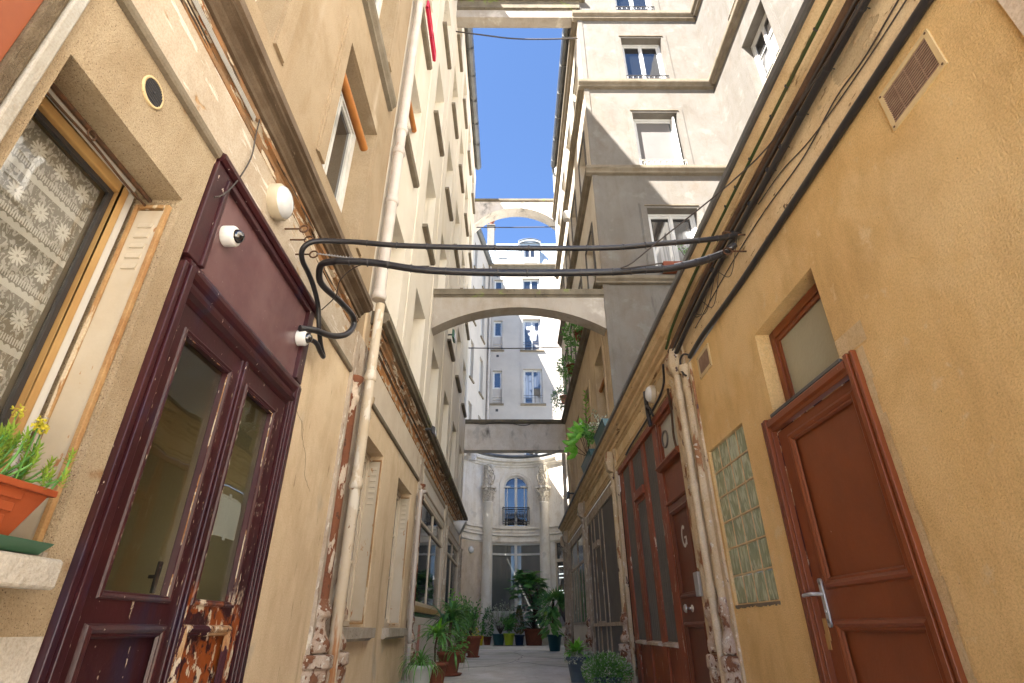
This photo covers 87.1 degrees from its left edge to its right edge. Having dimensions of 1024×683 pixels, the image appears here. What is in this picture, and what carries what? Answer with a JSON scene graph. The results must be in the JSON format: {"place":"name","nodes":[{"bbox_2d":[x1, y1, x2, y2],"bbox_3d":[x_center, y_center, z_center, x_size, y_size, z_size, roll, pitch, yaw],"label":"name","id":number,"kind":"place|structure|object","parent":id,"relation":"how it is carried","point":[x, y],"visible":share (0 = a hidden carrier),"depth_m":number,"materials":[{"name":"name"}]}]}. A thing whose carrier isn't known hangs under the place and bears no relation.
{"place":"outdoors","nodes":[
{"label":"outdoors","id":0,"kind":"place"},
{"bbox_2d":[398,644,613,682],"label":"ground","id":1,"kind":"structure","parent":0,"point":[521,671],"depth_m":8.84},
{"bbox_2d":[0,0,412,682],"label":"ochre house","id":2,"kind":"structure","parent":1,"relation":"on","point":[166,376],"depth_m":2.54,"materials":[{"name":"paint"}]},
{"bbox_2d":[0,404,78,554],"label":"window planter","id":3,"kind":"object","parent":2,"relation":"on","point":[21,501],"visible":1,"depth_m":1.56,"materials":[{"name":"ceramic"}]},
{"bbox_2d":[0,82,151,477],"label":"window","id":4,"kind":"structure","parent":2,"relation":"in","point":[46,202],"depth_m":2.02,"materials":[{"name":"fabric"}]},
{"bbox_2d":[142,75,163,109],"bbox_3d":[-1.499,-1.041,2.253,0.013,0.131,0.131,0,-28,0],"label":"air vent","id":5,"kind":"object","parent":2,"relation":"attached to","point":[152,91],"visible":1,"depth_m":2.25,"materials":[{"name":"beige metal"}]},
{"bbox_2d":[28,153,315,682],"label":"door","id":6,"kind":"structure","parent":2,"relation":"in","point":[243,307],"depth_m":2.64,"materials":[{"name":"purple wood"}]},
{"bbox_2d":[212,493,240,540],"bbox_3d":[-1.565,0.966,2.959,0.028,0.237,0.272,-3,-28,5],"label":"paper notice","id":7,"kind":"object","parent":6,"relation":"attached to","point":[227,518],"visible":0.89,"depth_m":2.96,"materials":[{"name":"white"}]},
{"bbox_2d":[192,0,255,120],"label":"conduit","id":8,"kind":"object","parent":2,"relation":"attached to","point":[221,53],"visible":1,"depth_m":2.74,"materials":[{"name":"grey plastic"}]},
{"bbox_2d":[219,226,244,246],"bbox_3d":[-1.449,-0.549,2.812,0.100,0.110,0.110,0,-28,0],"label":"security camera","id":9,"kind":"object","parent":2,"relation":"attached to","point":[231,236],"visible":1,"depth_m":2.78,"materials":[{"name":"white plastic"}]},
{"bbox_2d":[214,119,259,197],"bbox_3d":[-1.466,-0.983,2.916,0.030,0.709,0.189,0,-28,0],"label":"wire","id":10,"kind":"object","parent":2,"relation":"attached to","point":[231,187],"visible":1,"depth_m":2.99,"materials":[{"name":"grey"}]},
{"bbox_2d":[266,183,293,220],"bbox_3d":[-1.442,-0.875,3.389,0.105,0.230,0.230,0,-28,0],"label":"wall lamp","id":11,"kind":"object","parent":2,"relation":"attached to","point":[280,201],"visible":1,"depth_m":3.32,"materials":[{"name":"glass"}]},
{"bbox_2d":[295,331,312,345],"bbox_3d":[-1.452,-0.024,3.784,0.100,0.110,0.110,0,-28,0],"label":"security camera","id":12,"kind":"object","parent":2,"relation":"attached to","point":[303,338],"visible":0.99,"depth_m":3.75,"materials":[{"name":"white plastic"}]},
{"bbox_2d":[322,91,355,212],"bbox_3d":[-1.734,-1.838,5.100,0.050,1.550,1.050,0,-28,0],"label":"window","id":13,"kind":"structure","parent":2,"relation":"in","point":[336,167],"depth_m":5.45,"materials":[{"name":"white paint"}]},
{"bbox_2d":[341,72,367,150],"bbox_3d":[-1.533,-2.208,5.196,0.092,0.117,0.850,0,-28,0],"label":"rolled blind","id":14,"kind":"object","parent":2,"relation":"attached to","point":[353,113],"visible":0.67,"depth_m":5.16,"materials":[{"name":"fabric"}]},
{"bbox_2d":[298,242,736,338],"bbox_3d":[-0.027,-0.418,3.636,3.018,0.510,0.873,-9,-29,16],"label":"cable","id":15,"kind":"object","parent":2,"relation":"attached to","point":[327,290],"visible":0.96,"depth_m":3.59,"materials":[{"name":"rubber"}]},
{"bbox_2d":[363,258,664,269],"bbox_3d":[0.189,-0.583,3.647,2.673,0.228,0.029,0,-28,0],"label":"wire","id":16,"kind":"object","parent":15,"relation":"attached to","point":[489,268],"visible":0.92,"depth_m":3.60,"materials":[{"name":"grey"}]},
{"bbox_2d":[300,0,480,682],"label":"cream house","id":17,"kind":"structure","parent":1,"relation":"on","point":[428,370],"depth_m":8.29,"materials":[{"name":"paint"}]},
{"bbox_2d":[327,302,384,682],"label":"drainpipe","id":18,"kind":"object","parent":17,"relation":"attached to","point":[342,583],"visible":1,"depth_m":4.74,"materials":[{"name":"metal"}]},
{"bbox_2d":[342,452,381,641],"bbox_3d":[-1.572,1.978,5.492,0.285,1.890,1.280,0,-28,0],"label":"window","id":19,"kind":"structure","parent":17,"relation":"in","point":[364,533],"depth_m":5.82,"materials":[{"name":"beige paint"}]},
{"bbox_2d":[381,490,409,638],"bbox_3d":[-1.577,2.923,7.260,0.285,1.890,1.310,0,-28,0],"label":"window","id":20,"kind":"structure","parent":17,"relation":"in","point":[398,551],"depth_m":7.60,"materials":[{"name":"beige paint"}]},
{"bbox_2d":[371,0,424,302],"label":"drainpipe","id":21,"kind":"object","parent":17,"relation":"attached to","point":[392,204],"visible":0.99,"depth_m":6.62,"materials":[{"name":"metal"}]},
{"bbox_2d":[405,126,419,187],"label":"window","id":22,"kind":"structure","parent":17,"relation":"in","point":[408,146],"depth_m":7.83,"materials":[{"name":"white paint"}]},
{"bbox_2d":[409,103,416,132],"bbox_3d":[-1.598,-3.676,8.367,0.092,0.117,0.960,0,-28,0],"label":"rolled blind","id":23,"kind":"object","parent":17,"relation":"attached to","point":[412,122],"visible":0.45,"depth_m":8.56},
{"bbox_2d":[404,488,426,679],"bbox_3d":[-1.454,3.492,8.049,0.143,2.632,0.473,0,-28,0],"label":"waste pipe","id":24,"kind":"object","parent":17,"relation":"attached to","point":[414,570],"visible":0.93,"depth_m":7.82,"materials":[{"name":"metal"}]},
{"bbox_2d":[378,355,457,518],"bbox_3d":[-1.469,2.828,10.900,0.017,0.042,11.700,0,-28,0],"label":"wire","id":25,"kind":"object","parent":17,"relation":"attached to","point":[413,426],"visible":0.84,"depth_m":7.58,"materials":[{"name":"brown"}]},
{"bbox_2d":[378,357,457,519],"bbox_3d":[-1.469,2.855,10.886,0.013,0.038,11.700,0,-28,0],"label":"wire","id":26,"kind":"object","parent":17,"relation":"attached to","point":[413,428],"visible":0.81,"depth_m":7.67,"materials":[{"name":"brown"}]},
{"bbox_2d":[379,349,458,518],"bbox_3d":[-1.469,2.775,10.929,0.015,0.040,11.700,0,-28,0],"label":"wire","id":27,"kind":"object","parent":17,"relation":"attached to","point":[413,421],"visible":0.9,"depth_m":7.77,"materials":[{"name":"brown"}]},
{"bbox_2d":[421,7,431,69],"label":"window","id":28,"kind":"structure","parent":17,"relation":"in","point":[423,22],"depth_m":9.17,"materials":[{"name":"white paint"}]},
{"bbox_2d":[422,223,435,265],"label":"window","id":29,"kind":"structure","parent":17,"relation":"in","point":[425,228],"depth_m":9.44,"materials":[{"name":"white paint"}]},
{"bbox_2d":[425,0,435,61],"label":"rolled blind","id":30,"kind":"object","parent":17,"relation":"attached to","point":[430,27],"visible":1,"depth_m":9.18,"materials":[{"name":"red fabric"}]},
{"bbox_2d":[434,110,444,156],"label":"window","id":31,"kind":"structure","parent":17,"relation":"in","point":[436,113],"depth_m":10.85,"materials":[{"name":"white paint"}]},
{"bbox_2d":[443,21,451,69],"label":"window","id":32,"kind":"structure","parent":17,"relation":"in","point":[445,29],"depth_m":12.21,"materials":[{"name":"white paint"}]},
{"bbox_2d":[445,187,453,220],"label":"window","id":33,"kind":"structure","parent":17,"relation":"in","point":[447,191],"depth_m":12.63,"materials":[{"name":"white paint"}]},
{"bbox_2d":[447,339,454,361],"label":"window","id":34,"kind":"structure","parent":17,"relation":"in","point":[449,341],"depth_m":13.11,"materials":[{"name":"brown paint"}]},
{"bbox_2d":[452,102,458,138],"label":"window","id":35,"kind":"structure","parent":17,"relation":"in","point":[453,103],"depth_m":14.00,"materials":[{"name":"white paint"}]},
{"bbox_2d":[453,520,466,534],"bbox_3d":[-1.328,4.840,14.001,0.391,0.363,0.353,-15,-32,26],"label":"wall lamp","id":36,"kind":"object","parent":17,"relation":"attached to","point":[459,526],"visible":0.98,"depth_m":13.90,"materials":[{"name":"glass"}]},
{"bbox_2d":[457,34,462,71],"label":"window","id":37,"kind":"structure","parent":17,"relation":"in","point":[458,35],"depth_m":15.32,"materials":[{"name":"white paint"}]},
{"bbox_2d":[459,164,464,192],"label":"window","id":38,"kind":"structure","parent":17,"relation":"in","point":[460,165],"depth_m":15.81,"materials":[{"name":"white paint"}]},
{"bbox_2d":[463,99,467,128],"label":"window","id":39,"kind":"structure","parent":17,"relation":"in","point":[464,100],"depth_m":17.15,"materials":[{"name":"white paint"}]},
{"bbox_2d":[456,31,577,39],"bbox_3d":[0.142,-8.239,14.497,3.335,0.366,0.036,0,-28,0],"label":"wire","id":40,"kind":"object","parent":17,"relation":"attached to","point":[517,38],"visible":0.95,"depth_m":14.43,"materials":[{"name":"grey"}]},
{"bbox_2d":[394,642,444,682],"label":"potted plant","id":41,"kind":"object","parent":1,"relation":"on","point":[420,669],"visible":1,"depth_m":6.48,"materials":[{"name":"green plant"}]},
{"bbox_2d":[416,617,460,682],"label":"potted plant","id":42,"kind":"object","parent":1,"relation":"on","point":[436,630],"visible":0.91,"depth_m":7.07,"materials":[{"name":"green plant"}]},
{"bbox_2d":[423,597,475,675],"bbox_3d":[-0.927,4.415,8.119,0.812,1.049,0.962,0,-28,0],"label":"potted plant","id":43,"kind":"object","parent":1,"relation":"on","point":[452,657],"visible":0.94,"depth_m":8.04,"materials":[{"name":"green plant"}]},
{"bbox_2d":[432,615,469,652],"bbox_3d":[-1.015,4.969,9.003,0.646,0.826,0.691,0,-28,0],"label":"potted plant","id":44,"kind":"object","parent":1,"relation":"on","point":[439,643],"visible":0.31,"depth_m":9.00,"materials":[{"name":"green plant"}]},
{"bbox_2d":[442,588,471,662],"bbox_3d":[-1.069,5.499,10.500,0.605,1.301,0.786,0,-28,0],"label":"potted plant","id":45,"kind":"object","parent":1,"relation":"on","point":[463,648],"visible":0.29,"depth_m":10.38,"materials":[{"name":"green plant"}]},
{"bbox_2d":[464,599,482,657],"bbox_3d":[-0.904,6.517,12.278,0.468,1.183,0.570,0,-28,0],"label":"potted plant","id":46,"kind":"object","parent":1,"relation":"on","point":[474,644],"visible":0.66,"depth_m":12.08,"materials":[{"name":"green plant"}]},
{"bbox_2d":[472,620,484,644],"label":"potted plant","id":47,"kind":"object","parent":1,"relation":"on","point":[481,632],"visible":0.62,"depth_m":21.22,"materials":[{"name":"green plant"}]},
{"bbox_2d":[482,607,493,644],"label":"potted plant","id":48,"kind":"object","parent":1,"relation":"on","point":[487,639],"visible":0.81,"depth_m":21.74,"materials":[{"name":"green plant"}]},
{"bbox_2d":[484,601,515,644],"bbox_3d":[-0.488,11.187,21.471,1.350,1.616,1.249,-8,-29,15],"label":"potted plant","id":49,"kind":"object","parent":1,"relation":"on","point":[498,639],"visible":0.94,"depth_m":21.37,"materials":[{"name":"green plant"}]},
{"bbox_2d":[499,614,517,644],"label":"potted plant","id":50,"kind":"object","parent":1,"relation":"on","point":[509,624],"visible":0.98,"depth_m":21.07,"materials":[{"name":"green plant"}]},
{"bbox_2d":[514,606,524,644],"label":"potted plant","id":51,"kind":"object","parent":1,"relation":"on","point":[519,639],"visible":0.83,"depth_m":21.36,"materials":[{"name":"green plant"}]},
{"bbox_2d":[505,569,550,645],"bbox_3d":[0.723,10.633,21.651,2.193,2.763,1.827,0,-28,0],"label":"potted tree","id":52,"kind":"object","parent":1,"relation":"on","point":[527,581],"visible":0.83,"depth_m":21.50,"materials":[{"name":"green plant"}]},
{"bbox_2d":[534,586,564,650],"bbox_3d":[1.196,8.106,15.850,1.063,1.748,1.111,-14,-31,25],"label":"potted plant","id":53,"kind":"object","parent":1,"relation":"on","point":[554,639],"visible":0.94,"depth_m":15.77,"materials":[{"name":"green plant"}]},
{"bbox_2d":[563,636,592,682],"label":"potted plant","id":54,"kind":"object","parent":1,"relation":"on","point":[576,656],"visible":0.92,"depth_m":7.22,"materials":[{"name":"green plant"}]},
{"bbox_2d":[581,650,633,682],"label":"shrub","id":55,"kind":"object","parent":1,"relation":"on","point":[599,667],"visible":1,"depth_m":6.49,"materials":[{"name":"green plant"}]},
{"bbox_2d":[551,0,803,539],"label":"white apartment building","id":56,"kind":"structure","parent":1,"relation":"on","point":[656,100],"depth_m":12.64,"materials":[{"name":"paint"}]},
{"bbox_2d":[474,198,555,232],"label":"bracing arch","id":57,"kind":"structure","parent":56,"relation":"attached to","point":[488,210],"depth_m":22.18,"materials":[{"name":"concrete"}]},
{"bbox_2d":[468,347,561,348],"bbox_3d":[0.114,0.218,18.934,3.291,0.092,0.040,0,-28,0],"label":"wire","id":58,"kind":"object","parent":56,"relation":"attached to","point":[514,348],"visible":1,"depth_m":18.91,"materials":[{"name":"grey"}]},
{"bbox_2d":[464,419,566,452],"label":"bracing beam","id":59,"kind":"structure","parent":56,"relation":"attached to","point":[500,436],"depth_m":17.58,"materials":[{"name":"concrete"}]},
{"bbox_2d":[431,289,606,335],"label":"bracing arch","id":60,"kind":"structure","parent":56,"relation":"attached to","point":[585,308],"depth_m":10.39,"materials":[{"name":"concrete"}]},
{"bbox_2d":[456,0,584,27],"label":"bracing beam","id":61,"kind":"structure","parent":56,"relation":"attached to","point":[514,13],"depth_m":14.86,"materials":[{"name":"concrete"}]},
{"bbox_2d":[550,385,566,417],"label":"potted plant","id":62,"kind":"object","parent":56,"relation":"attached to","point":[562,398],"visible":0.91,"depth_m":16.57,"materials":[{"name":"green plant"}]},
{"bbox_2d":[555,354,574,388],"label":"potted plant","id":63,"kind":"object","parent":56,"relation":"attached to","point":[570,366],"visible":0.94,"depth_m":14.63,"materials":[{"name":"green plant"}]},
{"bbox_2d":[561,323,582,359],"bbox_3d":[1.481,-0.076,12.983,0.665,0.966,0.835,0,-28,0],"label":"potted plant","id":64,"kind":"object","parent":56,"relation":"attached to","point":[577,333],"visible":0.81,"depth_m":12.96,"materials":[{"name":"green plant"}]},
{"bbox_2d":[615,0,654,9],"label":"window","id":65,"kind":"structure","parent":56,"relation":"in","point":[620,4],"depth_m":15.34,"materials":[{"name":"white paint"}]},
{"bbox_2d":[622,45,669,78],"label":"window","id":66,"kind":"structure","parent":56,"relation":"in","point":[640,61],"depth_m":14.13,"materials":[{"name":"white paint"}]},
{"bbox_2d":[633,117,687,164],"bbox_3d":[3.408,-4.628,12.563,1.068,1.810,0.263,0,-28,0],"label":"window","id":67,"kind":"structure","parent":56,"relation":"in","point":[657,140],"depth_m":12.70,"materials":[{"name":"white paint"}]},
{"bbox_2d":[648,214,696,265],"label":"window","id":68,"kind":"structure","parent":56,"relation":"in","point":[660,225],"depth_m":11.46,"materials":[{"name":"white paint"}]},
{"bbox_2d":[662,244,689,273],"bbox_3d":[3.429,-1.687,10.857,0.900,0.794,0.342,0,-28,0],"label":"window planter","id":69,"kind":"object","parent":56,"relation":"attached to","point":[670,263],"visible":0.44,"depth_m":10.63,"materials":[{"name":"ceramic"}]},
{"bbox_2d":[751,12,779,99],"bbox_3d":[5.068,-5.829,10.784,0.270,1.710,1.040,0,-28,0],"label":"window","id":70,"kind":"structure","parent":56,"relation":"in","point":[764,47],"depth_m":11.03,"materials":[{"name":"white paint"}]},
{"bbox_2d":[558,0,1023,682],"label":"yellow house","id":71,"kind":"structure","parent":1,"relation":"on","point":[854,402],"depth_m":2.58,"materials":[{"name":"yellow plaster"},{"name":"red-brown painted wood"},{"name":"glass"}]},
{"bbox_2d":[562,390,598,472],"bbox_3d":[1.371,1.830,10.820,0.762,1.475,1.397,0,-28,0],"label":"plant","id":72,"kind":"object","parent":71,"relation":"on","point":[580,431],"visible":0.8,"depth_m":10.58,"materials":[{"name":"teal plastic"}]},
{"bbox_2d":[578,409,608,444],"bbox_3d":[1.526,1.451,9.164,0.762,0.582,1.124,0,-28,0],"label":"roof planter","id":73,"kind":"object","parent":71,"relation":"on","point":[601,423],"visible":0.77,"depth_m":9.20,"materials":[{"name":"teal plastic"}]},
{"bbox_2d":[625,364,664,454],"bbox_3d":[1.540,0.884,6.287,0.082,0.193,2.487,-1,-28,2],"label":"cable","id":74,"kind":"object","parent":71,"relation":"attached to","point":[655,404],"visible":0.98,"depth_m":5.82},
{"bbox_2d":[643,391,653,426],"bbox_3d":[1.532,0.733,6.081,0.075,0.445,0.232,0,-28,0],"label":"conduit","id":75,"kind":"object","parent":71,"relation":"attached to","point":[648,409],"visible":0.86,"depth_m":6.05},
{"bbox_2d":[645,385,655,402],"bbox_3d":[1.529,0.586,5.984,0.095,0.200,0.200,0,-28,0],"label":"wall lamp","id":76,"kind":"object","parent":71,"relation":"attached to","point":[650,393],"visible":1,"depth_m":5.92,"materials":[{"name":"glass"}]},
{"bbox_2d":[667,388,676,446],"bbox_3d":[1.528,0.742,5.137,0.030,0.541,0.282,-7,-29,14],"label":"cable","id":77,"kind":"object","parent":71,"relation":"attached to","point":[672,421],"visible":1,"depth_m":5.18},
{"bbox_2d":[693,571,702,596],"bbox_3d":[1.543,2.016,4.477,0.030,0.185,0.110,0,-28,0],"label":"intercom","id":78,"kind":"object","parent":71,"relation":"attached to","point":[698,584],"visible":1,"depth_m":4.45,"materials":[{"name":"silver metal"}]},
{"bbox_2d":[674,374,725,682],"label":"drainpipe","id":79,"kind":"object","parent":71,"relation":"attached to","point":[711,592],"visible":0.97,"depth_m":4.29,"materials":[{"name":"metal"}]},
{"bbox_2d":[696,343,712,379],"bbox_3d":[1.586,0.166,4.446,0.012,0.200,0.290,0,-28,0],"label":"air vent","id":80,"kind":"object","parent":71,"relation":"attached to","point":[704,361],"visible":1,"depth_m":4.43,"materials":[{"name":"beige metal"}]},
{"bbox_2d":[722,231,745,238],"bbox_3d":[1.507,-0.724,3.651,0.172,0.066,0.032,0,-28,0],"label":"iron hook","id":81,"kind":"object","parent":71,"relation":"attached to","point":[723,232],"visible":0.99,"depth_m":3.65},
{"bbox_2d":[299,232,737,358],"bbox_3d":[0.021,-0.306,3.852,3.011,0.588,0.820,0,-28,0],"label":"cable","id":82,"kind":"object","parent":81,"relation":"hanging from","point":[318,344],"visible":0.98,"depth_m":3.60,"materials":[{"name":"rubber"}]},
{"bbox_2d":[711,425,780,608],"bbox_3d":[1.614,1.224,3.774,0.053,1.147,0.723,0,-28,0],"label":"glass block window","id":83,"kind":"structure","parent":71,"relation":"in","point":[747,545],"depth_m":3.75,"materials":[{"name":"glass"}]},
{"bbox_2d":[665,0,832,349],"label":"cable","id":84,"kind":"object","parent":71,"relation":"attached to","point":[810,40],"visible":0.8,"depth_m":3.27,"materials":[{"name":"rubber"}]},
{"bbox_2d":[667,0,859,353],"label":"conduit","id":85,"kind":"object","parent":71,"relation":"attached to","point":[829,37],"visible":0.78,"depth_m":3.10,"materials":[{"name":"plastic"}]},
{"bbox_2d":[672,0,856,350],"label":"wire","id":86,"kind":"object","parent":71,"relation":"attached to","point":[809,84],"visible":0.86,"depth_m":3.08,"materials":[{"name":"grey"}]},
{"bbox_2d":[674,0,870,353],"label":"cable","id":87,"kind":"object","parent":71,"relation":"attached to","point":[801,114],"visible":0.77,"depth_m":3.03,"materials":[{"name":"rubber"}]},
{"bbox_2d":[621,0,864,268],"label":"wire","id":88,"kind":"object","parent":87,"relation":"attached to","point":[818,74],"visible":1,"depth_m":3.13,"materials":[{"name":"grey"}]},
{"bbox_2d":[695,0,898,327],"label":"wire","id":89,"kind":"object","parent":71,"relation":"attached to","point":[875,39],"visible":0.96,"depth_m":2.78,"materials":[{"name":"grey"}]},
{"bbox_2d":[769,283,841,417],"bbox_3d":[1.649,0.035,3.070,0.148,0.564,0.780,0,-28,0],"label":"transom window","id":90,"kind":"structure","parent":71,"relation":"in","point":[804,349],"depth_m":3.12,"materials":[{"name":"brown glass"}]},
{"bbox_2d":[687,0,933,358],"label":"conduit","id":91,"kind":"object","parent":71,"relation":"attached to","point":[907,29],"visible":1,"depth_m":2.64,"materials":[{"name":"plastic"}]},
{"bbox_2d":[758,0,906,204],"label":"wire","id":92,"kind":"object","parent":71,"relation":"attached to","point":[901,7],"visible":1,"depth_m":2.55,"materials":[{"name":"grey"}]},
{"bbox_2d":[761,350,967,682],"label":"door","id":93,"kind":"structure","parent":71,"relation":"in","point":[873,609],"depth_m":2.55,"materials":[{"name":"red wood"}]},
{"bbox_2d":[878,28,947,130],"bbox_3d":[1.593,-1.039,2.155,0.012,0.207,0.306,0,-28,0],"label":"air vent","id":94,"kind":"object","parent":71,"relation":"attached to","point":[924,63],"visible":1,"depth_m":2.14,"materials":[{"name":"beige metal"}]},
{"bbox_2d":[460,453,568,644],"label":"curved courtyard house","id":95,"kind":"structure","parent":0,"point":[513,505],"depth_m":24.46,"materials":[{"name":"stone"}]},
{"bbox_2d":[502,476,529,525],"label":"arched window","id":96,"kind":"structure","parent":95,"relation":"in","point":[515,507],"depth_m":25.50,"materials":[{"name":"glass"}]},
{"bbox_2d":[491,543,540,612],"bbox_3d":[0.187,10.436,23.846,2.322,2.820,0.342,0,-28,0],"label":"shop window","id":97,"kind":"structure","parent":95,"relation":"in","point":[506,558],"depth_m":24.06,"materials":[{"name":"glass"}]},
{"bbox_2d":[555,541,565,627],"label":"side window","id":98,"kind":"structure","parent":95,"relation":"in","point":[558,549],"depth_m":23.32,"materials":[{"name":"glass"}]},
{"bbox_2d":[562,453,567,513],"bbox_3d":[1.678,6.127,16.233,0.154,5.600,0.150,0,-28,0],"label":"drainpipe","id":99,"kind":"object","parent":95,"relation":"attached to","point":[564,481],"visible":0.33,"depth_m":17.07,"materials":[{"name":"metal"}]},
{"bbox_2d":[486,221,563,454],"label":"grey apartment block","id":100,"kind":"structure","parent":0,"point":[513,394],"depth_m":32.52,"materials":[{"name":"white paint"}]},
{"bbox_2d":[466,228,492,418],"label":"narrow wing","id":101,"kind":"structure","parent":100,"relation":"attached to","point":[476,383],"depth_m":30.48,"materials":[{"name":"paint"}]},
{"bbox_2d":[486,266,491,418],"bbox_3d":[-1.391,1.234,32.108,0.179,14.000,0.175,0,-28,0],"label":"drainpipe","id":102,"kind":"object","parent":100,"relation":"attached to","point":[488,363],"visible":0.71,"depth_m":32.00,"materials":[{"name":"metal"}]},
{"bbox_2d":[493,372,501,388],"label":"window","id":103,"kind":"structure","parent":100,"relation":"in","point":[497,376],"depth_m":31.81,"materials":[{"name":"white paint"}]},
{"bbox_2d":[493,322,502,336],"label":"window","id":104,"kind":"structure","parent":100,"relation":"in","point":[497,325],"depth_m":33.44,"materials":[{"name":"glass"}]},
{"bbox_2d":[524,251,535,261],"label":"dormer window","id":105,"kind":"structure","parent":100,"relation":"in","point":[530,256],"depth_m":36.05,"materials":[{"name":"white paint"}]},
{"bbox_2d":[522,280,538,288],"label":"window","id":106,"kind":"structure","parent":100,"relation":"in","point":[526,284],"depth_m":35.08,"materials":[{"name":"white paint"}]},
{"bbox_2d":[520,320,543,351],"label":"window","id":107,"kind":"structure","parent":100,"relation":"in","point":[531,328],"depth_m":33.27,"materials":[{"name":"white paint"}]},
{"bbox_2d":[521,370,545,405],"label":"window","id":108,"kind":"structure","parent":100,"relation":"in","point":[532,384],"depth_m":31.62,"materials":[{"name":"glass"}]},
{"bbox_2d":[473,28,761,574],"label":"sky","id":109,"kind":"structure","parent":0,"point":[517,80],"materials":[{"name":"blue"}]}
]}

